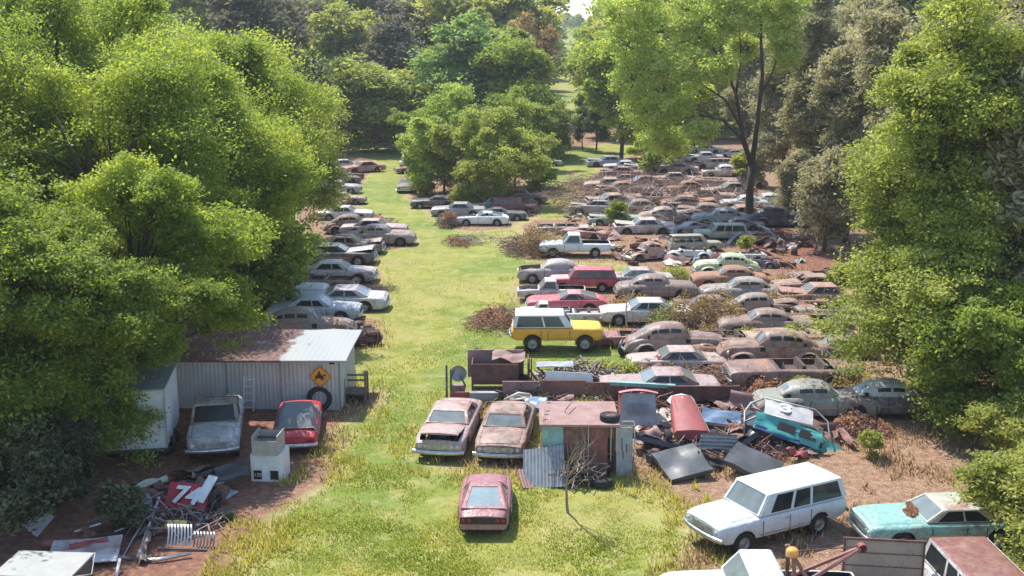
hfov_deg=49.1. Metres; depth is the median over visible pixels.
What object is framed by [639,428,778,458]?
scrap heap
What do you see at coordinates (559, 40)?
leafy tree
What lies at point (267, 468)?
white cabinet
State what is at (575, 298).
coupe
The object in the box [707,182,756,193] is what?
old sedan
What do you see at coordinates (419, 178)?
sapling
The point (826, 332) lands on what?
old sedan
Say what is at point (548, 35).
leafy tree
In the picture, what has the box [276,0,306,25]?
pine tree
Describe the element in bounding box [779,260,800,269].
body panel
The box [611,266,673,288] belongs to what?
old sedan
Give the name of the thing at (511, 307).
bare tree
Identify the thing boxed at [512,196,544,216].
brush pile
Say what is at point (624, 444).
metal board
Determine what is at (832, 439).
body panel
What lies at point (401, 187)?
old sedan
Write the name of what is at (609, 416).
tyre
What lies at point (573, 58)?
leafy tree
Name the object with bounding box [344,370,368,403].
wooden stand
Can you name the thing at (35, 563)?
white truck top
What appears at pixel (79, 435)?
shrub
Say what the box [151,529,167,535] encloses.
curved strip
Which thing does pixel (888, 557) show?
stake side panel
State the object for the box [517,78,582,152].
leafy tree
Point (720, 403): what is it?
body panel
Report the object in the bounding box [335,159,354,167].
old sedan
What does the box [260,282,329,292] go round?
old sedan
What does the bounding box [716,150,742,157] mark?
old sedan
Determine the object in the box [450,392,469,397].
metal box
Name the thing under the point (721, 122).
leafy tree
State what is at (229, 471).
car hood
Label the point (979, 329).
bushy tree
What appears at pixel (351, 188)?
old sedan
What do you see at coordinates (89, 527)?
metal pole
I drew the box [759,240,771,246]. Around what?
body panel
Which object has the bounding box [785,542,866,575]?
crane boom
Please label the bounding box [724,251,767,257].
coupe
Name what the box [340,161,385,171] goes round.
old sedan
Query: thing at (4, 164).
leafy tree
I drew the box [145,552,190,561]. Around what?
chrome bumper
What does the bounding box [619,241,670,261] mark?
car
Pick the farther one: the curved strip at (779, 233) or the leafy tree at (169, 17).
the leafy tree at (169, 17)
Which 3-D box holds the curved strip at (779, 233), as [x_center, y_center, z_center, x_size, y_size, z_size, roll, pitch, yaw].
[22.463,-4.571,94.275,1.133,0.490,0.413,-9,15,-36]
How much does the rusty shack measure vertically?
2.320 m
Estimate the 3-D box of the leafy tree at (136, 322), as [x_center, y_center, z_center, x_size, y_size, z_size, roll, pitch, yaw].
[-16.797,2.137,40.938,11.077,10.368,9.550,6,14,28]
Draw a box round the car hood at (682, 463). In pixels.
[651,443,713,483]
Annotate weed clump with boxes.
[596,355,643,373]
[609,292,648,303]
[661,263,689,279]
[680,321,731,335]
[723,375,781,393]
[725,326,759,335]
[758,286,798,302]
[771,271,796,280]
[806,354,870,380]
[829,373,868,386]
[832,408,895,438]
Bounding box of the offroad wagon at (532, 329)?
[508,308,604,351]
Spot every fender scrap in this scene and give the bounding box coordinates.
[212,482,230,487]
[698,451,724,470]
[737,429,759,444]
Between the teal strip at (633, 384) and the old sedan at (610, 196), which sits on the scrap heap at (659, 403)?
the teal strip at (633, 384)
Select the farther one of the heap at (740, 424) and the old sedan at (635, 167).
the old sedan at (635, 167)
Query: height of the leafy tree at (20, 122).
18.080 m
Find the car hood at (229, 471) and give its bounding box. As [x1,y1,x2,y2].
[185,460,248,483]
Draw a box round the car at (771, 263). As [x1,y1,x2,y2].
[749,257,780,268]
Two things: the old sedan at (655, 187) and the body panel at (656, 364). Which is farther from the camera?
the old sedan at (655, 187)
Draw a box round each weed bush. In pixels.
[602,200,630,222]
[736,234,756,251]
[783,324,797,329]
[789,375,809,380]
[821,262,857,288]
[855,428,883,458]
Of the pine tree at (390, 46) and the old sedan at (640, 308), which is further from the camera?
the pine tree at (390, 46)
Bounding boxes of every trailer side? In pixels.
[502,381,538,396]
[540,380,585,394]
[587,382,624,394]
[626,383,666,394]
[667,386,739,400]
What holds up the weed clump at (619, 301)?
on the ground at (854, 470)
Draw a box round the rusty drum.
[791,247,797,254]
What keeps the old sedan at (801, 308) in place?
on the ground at (854, 470)
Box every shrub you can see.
[0,369,58,419]
[0,412,82,536]
[34,410,105,509]
[90,477,149,529]
[945,385,1023,455]
[947,421,1023,572]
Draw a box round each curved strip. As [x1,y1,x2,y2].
[69,537,108,548]
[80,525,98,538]
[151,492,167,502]
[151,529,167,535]
[179,472,198,482]
[193,514,206,532]
[627,259,639,265]
[630,243,640,247]
[638,426,650,429]
[712,426,728,430]
[768,439,787,447]
[774,231,783,234]
[779,261,795,266]
[795,236,808,240]
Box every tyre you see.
[209,490,221,509]
[307,386,331,409]
[368,333,378,344]
[590,475,612,487]
[600,411,619,421]
[607,439,612,452]
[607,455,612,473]
[617,342,629,356]
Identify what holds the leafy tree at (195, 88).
on the ground at (854, 470)
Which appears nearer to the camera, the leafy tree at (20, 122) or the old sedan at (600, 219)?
the leafy tree at (20, 122)
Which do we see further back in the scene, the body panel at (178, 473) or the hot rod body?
the hot rod body
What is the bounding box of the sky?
[535,0,596,27]
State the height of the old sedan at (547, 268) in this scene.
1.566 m
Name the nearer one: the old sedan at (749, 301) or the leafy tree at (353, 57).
the old sedan at (749, 301)
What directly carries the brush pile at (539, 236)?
on the ground at (854, 470)
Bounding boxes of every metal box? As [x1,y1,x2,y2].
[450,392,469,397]
[470,391,498,403]
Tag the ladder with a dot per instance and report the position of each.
(244, 386)
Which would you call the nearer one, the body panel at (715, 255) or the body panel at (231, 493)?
the body panel at (231, 493)
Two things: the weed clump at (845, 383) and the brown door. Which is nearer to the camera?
the brown door
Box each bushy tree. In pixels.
[175,249,251,320]
[216,215,333,313]
[448,104,554,196]
[623,125,670,172]
[729,149,767,183]
[784,180,1023,401]
[893,272,1023,445]
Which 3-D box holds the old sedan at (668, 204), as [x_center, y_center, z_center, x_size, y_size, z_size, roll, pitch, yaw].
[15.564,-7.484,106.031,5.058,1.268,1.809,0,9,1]
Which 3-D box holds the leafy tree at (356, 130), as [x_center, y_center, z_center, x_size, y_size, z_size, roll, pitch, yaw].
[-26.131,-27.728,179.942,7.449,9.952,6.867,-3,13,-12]
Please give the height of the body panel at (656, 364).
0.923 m
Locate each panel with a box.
[42,538,80,546]
[120,480,157,505]
[137,475,168,486]
[138,530,150,563]
[144,493,152,504]
[162,475,217,514]
[164,520,186,527]
[169,463,215,478]
[173,500,208,519]
[178,469,214,481]
[194,476,230,511]
[216,481,238,499]
[525,396,546,408]
[546,371,592,383]
[550,395,575,400]
[591,361,626,372]
[597,229,622,240]
[610,245,626,250]
[610,250,622,260]
[634,355,663,371]
[635,425,662,445]
[656,407,670,425]
[659,421,671,427]
[662,258,681,265]
[663,253,690,264]
[671,254,690,264]
[680,440,691,444]
[691,256,699,264]
[699,433,737,448]
[702,407,740,426]
[707,405,731,410]
[711,253,719,258]
[714,400,738,409]
[718,424,746,437]
[719,427,742,433]
[723,231,742,245]
[728,390,754,410]
[753,236,769,243]
[754,247,782,258]
[757,224,780,237]
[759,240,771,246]
[767,239,785,246]
[770,246,788,251]
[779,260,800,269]
[784,441,798,449]
[786,446,808,457]
[794,240,812,245]
[795,258,804,262]
[795,298,807,304]
[799,443,817,454]
[801,425,840,447]
[810,250,821,254]
[812,231,829,239]
[813,418,826,431]
[813,420,874,432]
[820,240,844,252]
[831,434,844,441]
[835,427,856,444]
[840,537,926,575]
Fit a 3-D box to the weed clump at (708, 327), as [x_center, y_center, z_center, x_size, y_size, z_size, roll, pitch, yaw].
[10.303,2.386,60.503,4.149,1.122,2.211,0,12,0]
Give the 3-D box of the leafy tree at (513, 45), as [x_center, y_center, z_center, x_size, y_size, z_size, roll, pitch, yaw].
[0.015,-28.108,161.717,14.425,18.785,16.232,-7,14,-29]
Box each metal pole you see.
[74,522,100,532]
[115,558,120,575]
[123,505,151,555]
[136,496,160,557]
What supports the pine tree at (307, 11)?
on the ground at (854, 470)
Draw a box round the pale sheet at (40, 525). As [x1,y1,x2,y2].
[17,505,53,536]
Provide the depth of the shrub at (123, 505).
36.55 m
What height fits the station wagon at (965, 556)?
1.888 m
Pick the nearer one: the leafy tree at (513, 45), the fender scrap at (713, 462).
the fender scrap at (713, 462)
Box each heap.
[121,491,234,541]
[483,384,568,409]
[530,355,630,399]
[548,446,609,491]
[598,390,709,412]
[634,357,688,373]
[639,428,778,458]
[670,357,750,393]
[700,397,763,426]
[701,406,766,439]
[746,434,787,460]
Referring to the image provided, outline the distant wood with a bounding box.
[555,12,586,63]
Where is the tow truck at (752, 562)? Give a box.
[660,549,853,575]
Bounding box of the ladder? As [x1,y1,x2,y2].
[243,376,253,411]
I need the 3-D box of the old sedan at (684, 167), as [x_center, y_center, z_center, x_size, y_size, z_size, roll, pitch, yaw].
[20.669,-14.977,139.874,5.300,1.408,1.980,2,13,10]
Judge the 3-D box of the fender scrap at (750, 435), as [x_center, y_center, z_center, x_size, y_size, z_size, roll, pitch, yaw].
[9.052,6.009,43.810,1.100,0.500,0.900,-34,-14,-11]
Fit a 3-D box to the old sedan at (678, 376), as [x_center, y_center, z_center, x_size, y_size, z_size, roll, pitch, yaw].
[6.719,4.392,50.997,5.720,1.368,2.030,0,12,0]
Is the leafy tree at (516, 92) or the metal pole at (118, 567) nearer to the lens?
the metal pole at (118, 567)
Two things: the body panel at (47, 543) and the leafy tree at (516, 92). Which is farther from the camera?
the leafy tree at (516, 92)
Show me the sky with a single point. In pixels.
(577, 4)
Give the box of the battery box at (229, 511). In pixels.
[217,506,233,521]
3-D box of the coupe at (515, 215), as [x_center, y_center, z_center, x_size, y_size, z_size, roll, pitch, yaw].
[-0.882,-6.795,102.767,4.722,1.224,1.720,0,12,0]
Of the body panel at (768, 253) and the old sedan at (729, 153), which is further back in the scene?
the old sedan at (729, 153)
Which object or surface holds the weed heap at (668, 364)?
on the ground at (854, 470)
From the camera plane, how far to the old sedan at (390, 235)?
89.15 m
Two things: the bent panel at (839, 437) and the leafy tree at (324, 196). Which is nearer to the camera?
the bent panel at (839, 437)
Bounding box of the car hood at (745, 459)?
[722,441,783,474]
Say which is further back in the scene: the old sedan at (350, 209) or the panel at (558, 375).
the old sedan at (350, 209)
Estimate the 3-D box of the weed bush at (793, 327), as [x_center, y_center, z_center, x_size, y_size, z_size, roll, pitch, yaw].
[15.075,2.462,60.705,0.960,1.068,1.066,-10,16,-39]
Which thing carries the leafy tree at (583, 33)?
on the ground at (854, 470)
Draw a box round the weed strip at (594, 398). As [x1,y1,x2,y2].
[543,392,667,406]
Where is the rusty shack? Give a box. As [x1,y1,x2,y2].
[539,400,619,474]
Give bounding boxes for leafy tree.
[0,0,191,211]
[0,17,313,323]
[0,26,68,212]
[0,38,94,220]
[0,161,25,225]
[0,178,177,477]
[0,200,242,462]
[21,146,289,366]
[141,0,215,35]
[143,10,207,40]
[150,17,345,231]
[162,88,336,322]
[271,85,361,228]
[294,0,378,67]
[296,40,357,71]
[299,0,389,36]
[318,56,369,149]
[324,51,439,153]
[335,45,366,132]
[340,7,416,131]
[342,121,368,134]
[360,74,430,150]
[393,81,500,192]
[394,0,573,91]
[401,80,432,129]
[403,10,533,118]
[413,44,440,91]
[425,123,464,194]
[437,5,504,100]
[467,27,557,111]
[472,92,553,186]
[496,0,578,88]
[501,69,557,138]
[503,9,562,83]
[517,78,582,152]
[553,24,563,66]
[555,122,574,150]
[556,0,615,94]
[559,28,615,115]
[570,21,589,52]
[572,105,593,150]
[573,16,674,158]
[579,106,612,151]
[585,0,685,42]
[588,0,821,213]
[597,6,701,132]
[662,3,734,146]
[703,0,840,128]
[709,74,740,136]
[719,71,740,135]
[767,0,840,37]
[809,0,844,13]
[827,0,1023,342]
[828,0,853,21]
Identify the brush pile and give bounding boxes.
[358,210,401,222]
[431,210,465,229]
[441,230,477,247]
[459,231,506,245]
[460,298,522,335]
[495,220,572,259]
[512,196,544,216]
[635,300,697,329]
[658,283,745,329]
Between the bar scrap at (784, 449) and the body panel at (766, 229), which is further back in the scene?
the body panel at (766, 229)
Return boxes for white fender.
[504,392,531,400]
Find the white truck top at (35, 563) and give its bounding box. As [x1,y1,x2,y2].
[0,550,95,575]
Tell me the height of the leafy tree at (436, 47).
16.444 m
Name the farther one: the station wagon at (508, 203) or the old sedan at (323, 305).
the station wagon at (508, 203)
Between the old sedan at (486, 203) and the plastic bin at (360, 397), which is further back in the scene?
the old sedan at (486, 203)
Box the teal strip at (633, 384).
[610,381,675,387]
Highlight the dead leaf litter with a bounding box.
[535,182,680,234]
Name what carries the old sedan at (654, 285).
on the ground at (854, 470)
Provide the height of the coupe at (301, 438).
1.289 m
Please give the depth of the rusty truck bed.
50.69 m
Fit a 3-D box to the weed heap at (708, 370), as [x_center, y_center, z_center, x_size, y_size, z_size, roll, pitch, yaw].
[9.508,4.035,52.895,5.563,1.199,5.194,0,12,0]
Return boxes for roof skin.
[633,433,680,447]
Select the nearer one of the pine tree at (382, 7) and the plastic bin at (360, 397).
the plastic bin at (360, 397)
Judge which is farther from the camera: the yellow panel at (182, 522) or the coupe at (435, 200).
the coupe at (435, 200)
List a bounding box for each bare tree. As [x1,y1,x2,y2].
[498,297,522,323]
[526,406,603,512]
[614,262,639,327]
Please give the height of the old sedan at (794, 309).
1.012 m
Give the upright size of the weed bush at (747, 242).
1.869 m
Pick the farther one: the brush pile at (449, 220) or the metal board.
the brush pile at (449, 220)
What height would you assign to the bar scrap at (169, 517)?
0.227 m
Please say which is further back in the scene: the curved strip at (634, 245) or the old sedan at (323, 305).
the curved strip at (634, 245)
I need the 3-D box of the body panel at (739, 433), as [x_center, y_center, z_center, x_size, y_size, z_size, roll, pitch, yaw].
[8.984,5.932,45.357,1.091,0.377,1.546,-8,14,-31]
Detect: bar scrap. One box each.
[113,549,132,559]
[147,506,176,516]
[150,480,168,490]
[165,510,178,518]
[752,245,766,249]
[775,445,796,455]
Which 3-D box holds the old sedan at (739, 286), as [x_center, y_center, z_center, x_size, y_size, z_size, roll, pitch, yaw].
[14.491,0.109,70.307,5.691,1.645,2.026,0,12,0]
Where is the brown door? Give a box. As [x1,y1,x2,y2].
[589,427,607,474]
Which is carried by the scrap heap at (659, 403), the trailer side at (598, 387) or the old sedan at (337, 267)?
the trailer side at (598, 387)
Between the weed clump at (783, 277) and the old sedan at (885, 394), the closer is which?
the old sedan at (885, 394)
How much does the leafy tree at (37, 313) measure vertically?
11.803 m
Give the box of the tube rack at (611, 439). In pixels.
[588,421,634,475]
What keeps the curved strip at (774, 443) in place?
on the ground at (854, 470)
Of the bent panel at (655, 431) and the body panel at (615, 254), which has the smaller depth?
the bent panel at (655, 431)
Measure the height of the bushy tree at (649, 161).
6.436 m
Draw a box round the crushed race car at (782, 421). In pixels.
[742,397,843,451]
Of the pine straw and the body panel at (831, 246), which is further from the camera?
the body panel at (831, 246)
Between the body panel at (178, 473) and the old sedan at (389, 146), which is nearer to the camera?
the body panel at (178, 473)
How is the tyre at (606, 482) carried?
on the ground at (854, 470)
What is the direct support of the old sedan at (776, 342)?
on the ground at (854, 470)
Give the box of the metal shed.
[166,329,361,409]
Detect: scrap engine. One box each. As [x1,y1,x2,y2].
[354,329,365,346]
[355,320,364,328]
[359,324,374,332]
[363,328,382,343]
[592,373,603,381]
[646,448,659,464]
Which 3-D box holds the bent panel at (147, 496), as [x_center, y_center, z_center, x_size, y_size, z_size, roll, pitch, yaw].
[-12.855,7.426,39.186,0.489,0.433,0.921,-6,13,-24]
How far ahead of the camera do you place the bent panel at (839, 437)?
44.94 m
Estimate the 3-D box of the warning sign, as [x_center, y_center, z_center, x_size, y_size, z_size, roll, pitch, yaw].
[-8.366,3.863,48.851,1.000,1.000,0.032,0,12,2]
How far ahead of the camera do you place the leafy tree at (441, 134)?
114.67 m
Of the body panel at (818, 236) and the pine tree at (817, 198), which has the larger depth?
the body panel at (818, 236)
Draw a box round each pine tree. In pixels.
[78,0,108,41]
[196,0,307,73]
[261,0,337,85]
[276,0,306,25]
[293,0,332,39]
[356,12,424,77]
[362,0,427,48]
[396,0,433,50]
[711,9,770,147]
[740,18,807,175]
[767,147,810,211]
[770,0,858,165]
[784,143,861,250]
[798,24,884,242]
[815,0,936,205]
[830,0,886,118]
[868,10,969,142]
[934,0,1020,206]
[960,49,1023,298]
[966,0,1023,235]
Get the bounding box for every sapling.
[385,107,438,167]
[392,133,448,194]
[444,158,495,203]
[517,101,569,168]
[521,132,561,190]
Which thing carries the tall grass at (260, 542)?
on the ground at (854, 470)
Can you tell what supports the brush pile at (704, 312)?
on the ground at (854, 470)
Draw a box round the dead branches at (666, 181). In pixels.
[535,166,774,224]
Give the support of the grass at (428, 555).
on the ground at (854, 470)
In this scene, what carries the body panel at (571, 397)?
on the ground at (854, 470)
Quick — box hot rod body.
[663,394,717,444]
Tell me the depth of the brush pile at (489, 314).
63.89 m
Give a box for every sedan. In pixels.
[185,395,244,458]
[204,293,285,316]
[252,306,357,329]
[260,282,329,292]
[267,294,363,318]
[290,284,390,311]
[302,274,358,287]
[304,259,378,283]
[305,242,378,264]
[310,234,385,251]
[316,205,373,219]
[317,192,367,204]
[322,214,361,234]
[329,180,362,193]
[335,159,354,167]
[336,175,360,183]
[339,218,409,233]
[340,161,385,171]
[347,224,416,245]
[387,143,398,149]
[394,166,407,173]
[396,178,414,192]
[412,398,484,456]
[430,201,485,215]
[471,192,497,208]
[473,401,536,458]
[500,188,547,203]
[517,258,583,283]
[535,223,589,233]
[550,159,561,165]
[560,228,611,238]
[564,307,599,320]
[568,200,610,212]
[579,311,624,321]
[582,192,635,202]
[583,177,630,188]
[585,155,628,166]
[586,212,638,225]
[593,181,643,193]
[594,329,637,345]
[598,297,693,325]
[598,366,720,403]
[599,166,643,176]
[603,160,635,168]
[604,174,634,179]
[611,216,675,233]
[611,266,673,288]
[613,273,698,298]
[619,321,722,352]
[624,163,658,172]
[624,175,665,185]
[624,192,672,203]
[624,345,726,372]
[628,198,660,212]
[638,206,694,222]
[644,184,671,192]
[653,172,694,182]
[654,202,683,207]
[656,162,698,173]
[659,194,716,205]
[661,180,705,195]
[671,294,727,307]
[677,202,719,212]
[684,151,724,161]
[684,188,736,200]
[686,145,723,153]
[687,340,724,351]
[688,207,748,223]
[688,265,770,286]
[689,177,727,185]
[691,252,762,272]
[694,329,758,339]
[698,276,787,299]
[701,164,739,176]
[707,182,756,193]
[713,307,812,329]
[713,327,833,360]
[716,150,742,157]
[716,217,764,230]
[718,194,769,207]
[721,356,862,386]
[727,174,767,187]
[727,292,797,313]
[730,204,759,212]
[749,205,813,227]
[750,378,881,417]
[752,327,821,334]
[757,193,781,206]
[770,273,850,287]
[776,282,865,304]
[776,297,829,304]
[777,306,837,315]
[786,270,829,278]
[789,303,865,317]
[793,313,861,330]
[799,328,865,338]
[814,334,880,359]
[835,377,939,419]
[848,492,1014,549]
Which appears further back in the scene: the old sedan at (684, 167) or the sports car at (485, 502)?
the old sedan at (684, 167)
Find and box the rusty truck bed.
[468,349,531,395]
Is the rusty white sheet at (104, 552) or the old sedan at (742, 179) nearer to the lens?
the rusty white sheet at (104, 552)
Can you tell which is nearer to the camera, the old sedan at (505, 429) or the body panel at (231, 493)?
the body panel at (231, 493)
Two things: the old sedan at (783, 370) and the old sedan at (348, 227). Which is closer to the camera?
the old sedan at (783, 370)
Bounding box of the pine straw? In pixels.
[902,501,918,517]
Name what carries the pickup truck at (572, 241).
on the ground at (854, 470)
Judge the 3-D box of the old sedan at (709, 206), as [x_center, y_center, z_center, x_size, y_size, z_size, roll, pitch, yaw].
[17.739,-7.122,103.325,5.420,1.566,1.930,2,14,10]
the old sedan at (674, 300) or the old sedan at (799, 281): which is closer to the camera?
the old sedan at (674, 300)
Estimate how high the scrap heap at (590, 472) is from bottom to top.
1.262 m
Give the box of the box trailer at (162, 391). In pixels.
[100,362,179,456]
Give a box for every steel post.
[445,365,447,397]
[450,369,451,397]
[875,405,877,429]
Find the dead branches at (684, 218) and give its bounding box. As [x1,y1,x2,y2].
[562,172,769,224]
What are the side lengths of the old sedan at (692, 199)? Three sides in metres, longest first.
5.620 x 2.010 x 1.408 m
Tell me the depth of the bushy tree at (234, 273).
63.08 m
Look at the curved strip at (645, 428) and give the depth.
45.95 m
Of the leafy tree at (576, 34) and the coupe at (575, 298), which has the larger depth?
the leafy tree at (576, 34)
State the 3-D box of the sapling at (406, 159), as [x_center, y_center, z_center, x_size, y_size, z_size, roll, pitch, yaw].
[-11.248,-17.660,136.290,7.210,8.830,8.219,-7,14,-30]
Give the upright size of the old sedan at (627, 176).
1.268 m
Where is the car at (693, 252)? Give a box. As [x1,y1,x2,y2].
[662,247,712,259]
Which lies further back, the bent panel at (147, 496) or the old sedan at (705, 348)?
the old sedan at (705, 348)
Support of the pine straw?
on the old sedan at (941, 514)
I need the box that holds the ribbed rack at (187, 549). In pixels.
[157,524,214,550]
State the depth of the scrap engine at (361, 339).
59.33 m
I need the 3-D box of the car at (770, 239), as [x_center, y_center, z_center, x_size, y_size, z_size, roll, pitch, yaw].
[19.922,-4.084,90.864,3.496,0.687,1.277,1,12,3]
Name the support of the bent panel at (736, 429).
on the ground at (854, 470)
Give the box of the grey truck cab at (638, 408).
[618,389,657,425]
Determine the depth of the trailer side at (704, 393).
49.57 m
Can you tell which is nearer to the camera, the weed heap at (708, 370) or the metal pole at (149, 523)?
the metal pole at (149, 523)
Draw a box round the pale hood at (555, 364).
[536,361,573,367]
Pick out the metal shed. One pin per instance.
(283, 365)
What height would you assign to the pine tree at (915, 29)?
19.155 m
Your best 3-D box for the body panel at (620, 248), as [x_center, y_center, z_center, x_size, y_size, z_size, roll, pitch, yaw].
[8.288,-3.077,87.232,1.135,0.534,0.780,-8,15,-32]
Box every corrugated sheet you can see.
[517,469,533,488]
[523,445,564,487]
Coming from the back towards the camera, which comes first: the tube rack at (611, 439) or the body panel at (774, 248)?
the body panel at (774, 248)
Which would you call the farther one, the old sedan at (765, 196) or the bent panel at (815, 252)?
the old sedan at (765, 196)
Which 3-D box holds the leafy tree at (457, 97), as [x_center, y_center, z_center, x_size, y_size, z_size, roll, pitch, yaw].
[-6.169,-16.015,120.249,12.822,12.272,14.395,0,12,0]
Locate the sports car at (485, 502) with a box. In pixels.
[457,473,511,531]
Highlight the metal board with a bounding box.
[616,427,632,476]
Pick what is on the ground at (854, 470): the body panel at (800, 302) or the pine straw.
the body panel at (800, 302)
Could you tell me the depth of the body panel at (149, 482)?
40.36 m
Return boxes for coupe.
[273,400,322,448]
[335,172,363,177]
[409,195,454,208]
[457,211,509,225]
[478,207,527,220]
[524,289,607,307]
[665,221,709,233]
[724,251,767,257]
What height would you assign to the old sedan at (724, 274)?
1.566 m
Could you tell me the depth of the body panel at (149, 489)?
39.41 m
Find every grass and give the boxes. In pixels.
[171,255,732,575]
[188,230,729,575]
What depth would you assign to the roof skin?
43.69 m
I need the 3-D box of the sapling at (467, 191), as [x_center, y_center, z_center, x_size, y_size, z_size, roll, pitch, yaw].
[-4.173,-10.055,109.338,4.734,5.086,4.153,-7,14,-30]
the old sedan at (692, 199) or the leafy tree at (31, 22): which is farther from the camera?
the old sedan at (692, 199)
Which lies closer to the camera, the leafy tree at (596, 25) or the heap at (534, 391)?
the heap at (534, 391)
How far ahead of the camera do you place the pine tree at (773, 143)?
123.31 m
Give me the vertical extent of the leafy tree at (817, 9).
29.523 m
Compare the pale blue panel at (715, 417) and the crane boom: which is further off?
the pale blue panel at (715, 417)
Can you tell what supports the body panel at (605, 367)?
on the ground at (854, 470)
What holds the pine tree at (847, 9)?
on the ground at (854, 470)
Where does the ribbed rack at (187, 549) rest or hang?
on the ground at (854, 470)
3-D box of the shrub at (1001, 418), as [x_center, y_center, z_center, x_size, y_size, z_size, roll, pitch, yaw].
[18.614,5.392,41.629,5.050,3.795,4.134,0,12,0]
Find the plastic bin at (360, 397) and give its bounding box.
[347,394,363,401]
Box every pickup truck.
[517,277,585,299]
[520,300,570,312]
[538,232,611,257]
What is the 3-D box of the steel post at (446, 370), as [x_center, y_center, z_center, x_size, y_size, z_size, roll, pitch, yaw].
[-2.921,4.293,50.098,0.090,1.750,0.090,0,12,0]
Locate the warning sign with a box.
[309,366,331,386]
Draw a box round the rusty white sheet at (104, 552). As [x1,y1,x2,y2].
[50,534,122,562]
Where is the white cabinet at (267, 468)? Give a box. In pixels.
[250,446,289,481]
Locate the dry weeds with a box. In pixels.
[319,161,1017,575]
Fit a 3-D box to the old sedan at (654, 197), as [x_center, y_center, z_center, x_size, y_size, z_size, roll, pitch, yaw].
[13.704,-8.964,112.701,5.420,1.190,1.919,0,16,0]
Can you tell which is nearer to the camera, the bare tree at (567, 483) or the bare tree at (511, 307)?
the bare tree at (567, 483)
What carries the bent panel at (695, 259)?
on the ground at (854, 470)
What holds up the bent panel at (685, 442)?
on the ground at (854, 470)
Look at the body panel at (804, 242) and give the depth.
89.00 m
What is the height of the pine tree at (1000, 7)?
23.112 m
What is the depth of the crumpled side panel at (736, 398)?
48.76 m
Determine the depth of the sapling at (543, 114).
141.86 m
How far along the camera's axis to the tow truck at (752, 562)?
31.30 m
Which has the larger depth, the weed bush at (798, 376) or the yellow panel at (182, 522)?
the weed bush at (798, 376)
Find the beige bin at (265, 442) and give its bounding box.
[251,427,284,455]
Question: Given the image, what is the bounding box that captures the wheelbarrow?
[776,238,784,254]
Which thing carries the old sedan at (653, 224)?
on the ground at (854, 470)
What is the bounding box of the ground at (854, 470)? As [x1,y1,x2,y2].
[0,28,1021,575]
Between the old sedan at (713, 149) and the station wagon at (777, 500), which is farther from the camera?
the old sedan at (713, 149)
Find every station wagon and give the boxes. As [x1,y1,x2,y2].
[491,197,537,212]
[549,266,617,291]
[666,234,722,251]
[683,462,848,551]
[692,158,734,168]
[692,222,747,240]
[923,537,1023,575]
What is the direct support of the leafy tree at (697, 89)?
on the ground at (854, 470)
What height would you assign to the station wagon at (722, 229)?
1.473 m
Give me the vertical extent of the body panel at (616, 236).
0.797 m
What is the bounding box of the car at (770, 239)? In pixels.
[736,233,778,242]

